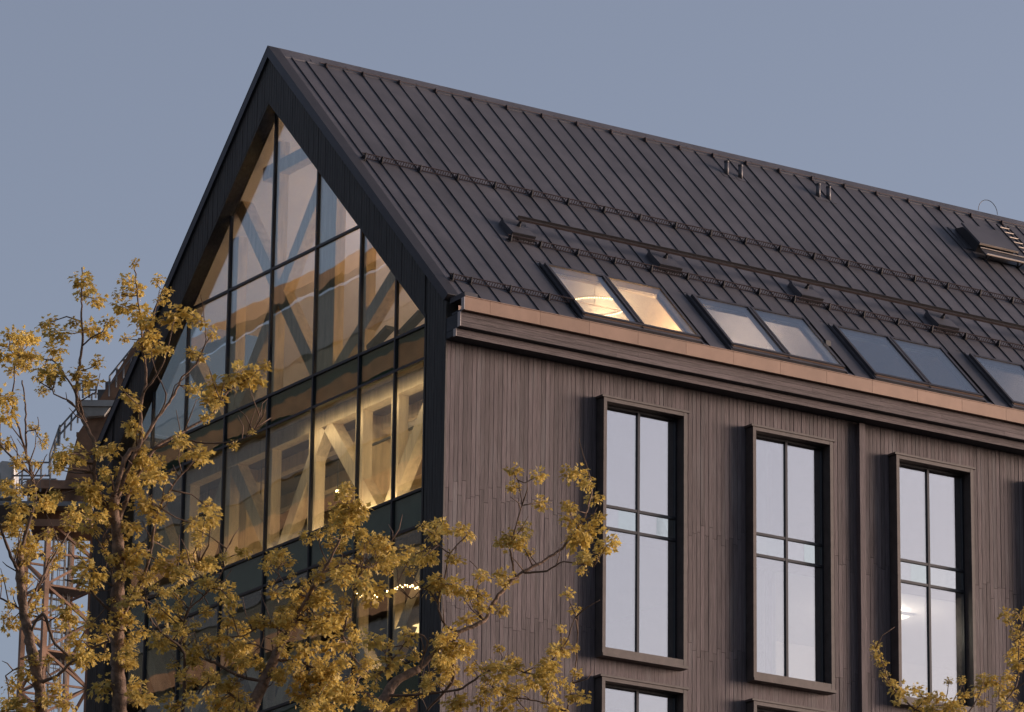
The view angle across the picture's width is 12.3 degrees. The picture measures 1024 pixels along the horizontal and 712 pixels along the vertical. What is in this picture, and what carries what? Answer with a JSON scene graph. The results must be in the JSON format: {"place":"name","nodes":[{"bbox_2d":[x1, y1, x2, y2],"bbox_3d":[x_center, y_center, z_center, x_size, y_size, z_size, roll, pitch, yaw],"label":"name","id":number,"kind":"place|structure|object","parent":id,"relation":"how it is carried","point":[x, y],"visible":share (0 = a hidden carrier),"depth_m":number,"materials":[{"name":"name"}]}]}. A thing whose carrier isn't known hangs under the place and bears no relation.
{"place":"outdoors","nodes":[
{"label":"outdoors","id":0,"kind":"place"},
{"bbox_2d":[0,0,1023,711],"label":"sky","id":1,"kind":"structure","parent":0,"point":[118,117],"materials":[{"name":"blue"}]},
{"bbox_2d":[824,340,830,346],"bbox_3d":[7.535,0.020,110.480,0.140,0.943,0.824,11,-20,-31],"label":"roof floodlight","id":2,"kind":"object","parent":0,"point":[828,342],"visible":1,"depth_m":110.83,"materials":[{"name":"metal"}]},
{"label":"ground","id":3,"kind":"structure","parent":0,"visible":0},
{"bbox_2d":[0,324,110,711],"bbox_3d":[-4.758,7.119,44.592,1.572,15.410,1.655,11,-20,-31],"label":"maple tree","id":4,"kind":"object","parent":3,"relation":"on","point":[22,553],"visible":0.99,"depth_m":46.12,"materials":[{"name":"yellow plant"}]},
{"bbox_2d":[0,338,139,711],"bbox_3d":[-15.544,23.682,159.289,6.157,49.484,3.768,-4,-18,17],"label":"tower crane","id":5,"kind":"object","parent":3,"relation":"on","point":[96,412],"visible":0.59,"depth_m":164.14,"materials":[{"name":"orange paint"}]},
{"bbox_2d":[28,258,272,711],"bbox_3d":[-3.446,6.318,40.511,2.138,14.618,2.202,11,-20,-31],"label":"maple tree","id":6,"kind":"object","parent":3,"relation":"on","point":[120,662],"visible":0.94,"depth_m":41.86,"materials":[{"name":"yellow plant"}]},
{"bbox_2d":[113,481,417,711],"bbox_3d":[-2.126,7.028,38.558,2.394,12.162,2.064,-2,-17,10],"label":"maple tree","id":7,"kind":"object","parent":3,"relation":"on","point":[325,677],"visible":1,"depth_m":40.05,"materials":[{"name":"yellow plant"}]},
{"bbox_2d":[350,438,621,711],"bbox_3d":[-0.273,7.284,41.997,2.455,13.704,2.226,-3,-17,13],"label":"maple tree","id":8,"kind":"object","parent":3,"relation":"on","point":[445,659],"visible":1,"depth_m":43.29,"materials":[{"name":"yellow plant"}]},
{"bbox_2d":[86,45,1023,711],"bbox_3d":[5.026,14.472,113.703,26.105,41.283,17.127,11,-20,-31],"label":"timber building","id":9,"kind":"structure","parent":3,"relation":"on","point":[858,485],"depth_m":110.04,"materials":[{"name":"wood"}]},
{"bbox_2d":[260,460,261,493],"bbox_3d":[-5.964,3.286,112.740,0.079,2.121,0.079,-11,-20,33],"label":"pendant bulb","id":10,"kind":"object","parent":9,"relation":"hanging from","point":[261,476],"visible":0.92,"depth_m":112.86,"materials":[{"name":"black metal"}]},
{"bbox_2d":[336,457,338,491],"bbox_3d":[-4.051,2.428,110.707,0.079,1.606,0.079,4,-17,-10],"label":"pendant bulb","id":11,"kind":"object","parent":9,"relation":"hanging from","point":[337,476],"visible":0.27,"depth_m":110.58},
{"bbox_2d":[294,426,413,477],"bbox_3d":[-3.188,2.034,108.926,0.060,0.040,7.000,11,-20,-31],"label":"lighting track","id":12,"kind":"structure","parent":9,"relation":"attached to","point":[373,444],"depth_m":108.89,"materials":[{"name":"black metal"}]},
{"bbox_2d":[366,325,393,348],"bbox_3d":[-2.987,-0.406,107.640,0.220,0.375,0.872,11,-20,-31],"label":"slanted panel","id":13,"kind":"object","parent":9,"relation":"on","point":[384,334],"visible":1,"depth_m":107.53,"materials":[{"name":"grey"}]},
{"bbox_2d":[357,584,419,598],"bbox_3d":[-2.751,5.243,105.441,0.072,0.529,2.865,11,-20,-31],"label":"string lights","id":14,"kind":"object","parent":9,"relation":"attached to","point":[397,589],"visible":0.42,"depth_m":104.91},
{"bbox_2d":[397,555,418,632],"bbox_3d":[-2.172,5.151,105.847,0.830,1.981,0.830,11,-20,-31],"label":"hanging lamp","id":15,"kind":"object","parent":9,"relation":"hanging from","point":[417,626],"visible":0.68,"depth_m":105.47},
{"bbox_2d":[398,310,424,334],"bbox_3d":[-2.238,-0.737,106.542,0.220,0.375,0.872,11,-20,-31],"label":"slanted panel","id":16,"kind":"object","parent":9,"relation":"on","point":[415,319],"visible":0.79,"depth_m":106.46,"materials":[{"name":"grey"}]},
{"bbox_2d":[408,419,415,433],"bbox_3d":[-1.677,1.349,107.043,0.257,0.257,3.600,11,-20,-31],"label":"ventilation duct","id":17,"kind":"object","parent":9,"relation":"attached to","point":[411,423],"visible":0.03,"depth_m":107.75,"materials":[{"name":"metal"}]},
{"bbox_2d":[447,273,574,303],"bbox_3d":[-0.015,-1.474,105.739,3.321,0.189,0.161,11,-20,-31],"label":"snow guard","id":18,"kind":"object","parent":9,"relation":"on","point":[470,282],"visible":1,"depth_m":105.67,"materials":[{"name":"metal"}]},
{"bbox_2d":[574,285,621,315],"bbox_3d":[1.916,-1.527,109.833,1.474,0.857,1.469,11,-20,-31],"label":"ring chandelier","id":19,"kind":"object","parent":9,"relation":"hanging from","point":[597,296],"visible":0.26,"depth_m":109.66,"materials":[{"name":"metal"}]},
{"bbox_2d":[593,674,688,711],"bbox_3d":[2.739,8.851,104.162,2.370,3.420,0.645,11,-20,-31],"label":"window","id":20,"kind":"structure","parent":9,"relation":"in","point":[676,695],"depth_m":104.49,"materials":[{"name":"metal"}]},
{"bbox_2d":[595,394,689,670],"bbox_3d":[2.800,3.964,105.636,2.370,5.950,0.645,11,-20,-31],"label":"window","id":21,"kind":"structure","parent":9,"relation":"in","point":[672,528],"depth_m":105.73,"materials":[{"name":"metal"}]},
{"bbox_2d":[320,62,1023,226],"bbox_3d":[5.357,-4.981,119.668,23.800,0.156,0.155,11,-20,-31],"label":"ridge safety rail","id":22,"kind":"object","parent":9,"relation":"attached to","point":[611,131],"visible":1,"depth_m":118.70,"materials":[{"name":"metal"}]},
{"bbox_2d":[360,152,1023,304],"bbox_3d":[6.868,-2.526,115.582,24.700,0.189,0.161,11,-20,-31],"label":"snow guard","id":23,"kind":"object","parent":9,"relation":"on","point":[710,233],"visible":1,"depth_m":113.86,"materials":[{"name":"metal"}]},
{"bbox_2d":[719,160,734,178],"bbox_3d":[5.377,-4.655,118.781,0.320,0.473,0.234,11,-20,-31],"label":"vent pipe","id":24,"kind":"object","parent":9,"relation":"on","point":[725,172],"visible":1,"depth_m":118.76,"materials":[{"name":"metal"}]},
{"bbox_2d":[734,164,746,181],"bbox_3d":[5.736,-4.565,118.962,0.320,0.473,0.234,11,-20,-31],"label":"vent pipe","id":25,"kind":"object","parent":9,"relation":"on","point":[739,176],"visible":1,"depth_m":118.94,"materials":[{"name":"metal"}]},
{"bbox_2d":[499,215,1023,332],"bbox_3d":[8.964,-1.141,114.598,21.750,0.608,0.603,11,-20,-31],"label":"roof rail beam","id":26,"kind":"structure","parent":9,"relation":"on","point":[660,256],"depth_m":112.60,"materials":[{"name":"metal"}]},
{"bbox_2d":[506,234,1023,350],"bbox_3d":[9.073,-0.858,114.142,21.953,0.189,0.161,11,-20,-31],"label":"snow guard","id":27,"kind":"object","parent":9,"relation":"on","point":[723,285],"visible":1,"depth_m":112.12,"materials":[{"name":"metal"}]},
{"bbox_2d":[757,568,775,674],"bbox_3d":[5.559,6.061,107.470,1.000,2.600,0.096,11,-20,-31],"label":"curtain","id":28,"kind":"object","parent":9,"relation":"hanging from","point":[760,620],"visible":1,"depth_m":107.60,"materials":[{"name":"white fabric"}]},
{"bbox_2d":[744,423,836,694],"bbox_3d":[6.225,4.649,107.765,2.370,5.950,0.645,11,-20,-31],"label":"window","id":29,"kind":"structure","parent":9,"relation":"in","point":[818,554],"depth_m":107.84,"materials":[{"name":"metal"}]},
{"bbox_2d":[745,698,836,711],"bbox_3d":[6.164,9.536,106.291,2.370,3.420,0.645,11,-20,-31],"label":"window","id":30,"kind":"structure","parent":9,"relation":"in","point":[753,704],"depth_m":106.32,"materials":[{"name":"metal"}]},
{"bbox_2d":[811,183,825,200],"bbox_3d":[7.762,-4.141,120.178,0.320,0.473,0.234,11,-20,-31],"label":"vent pipe","id":31,"kind":"object","parent":9,"relation":"on","point":[817,195],"visible":1,"depth_m":120.16,"materials":[{"name":"metal"}]},
{"bbox_2d":[822,186,836,203],"bbox_3d":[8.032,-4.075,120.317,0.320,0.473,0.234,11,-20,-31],"label":"vent pipe","id":32,"kind":"object","parent":9,"relation":"on","point":[827,197],"visible":1,"depth_m":120.30,"materials":[{"name":"metal"}]},
{"bbox_2d":[901,612,912,619],"bbox_3d":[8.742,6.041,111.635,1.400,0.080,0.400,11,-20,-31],"label":"ceiling light","id":33,"kind":"object","parent":9,"relation":"attached to","point":[904,615],"visible":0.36,"depth_m":111.78,"materials":[{"name":"white"}]},
{"bbox_2d":[888,452,976,711],"bbox_3d":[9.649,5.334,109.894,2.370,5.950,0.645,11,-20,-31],"label":"window","id":34,"kind":"structure","parent":9,"relation":"in","point":[960,580],"depth_m":110.04,"materials":[{"name":"metal"}]},
{"bbox_2d":[947,222,1018,265],"bbox_3d":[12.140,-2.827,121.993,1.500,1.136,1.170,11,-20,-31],"label":"roof hatch","id":35,"kind":"object","parent":9,"relation":"on","point":[974,238],"visible":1,"depth_m":121.72,"materials":[{"name":"metal"}]},
{"bbox_2d":[980,247,1023,267],"bbox_3d":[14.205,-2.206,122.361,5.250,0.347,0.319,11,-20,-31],"label":"roof walkway","id":36,"kind":"structure","parent":9,"relation":"on","point":[1002,255],"depth_m":121.30,"materials":[{"name":"metal"}]},
{"bbox_2d":[996,223,1023,254],"bbox_3d":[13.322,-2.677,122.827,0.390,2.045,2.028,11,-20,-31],"label":"roof ladder","id":37,"kind":"object","parent":9,"relation":"on","point":[1009,237],"visible":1,"depth_m":123.43,"materials":[{"name":"metal"}]},
{"bbox_2d":[869,606,1023,711],"bbox_3d":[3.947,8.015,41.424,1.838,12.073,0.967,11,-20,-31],"label":"maple tree","id":38,"kind":"object","parent":3,"relation":"on","point":[954,705],"visible":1,"depth_m":42.96,"materials":[{"name":"yellow plant"}]}
]}

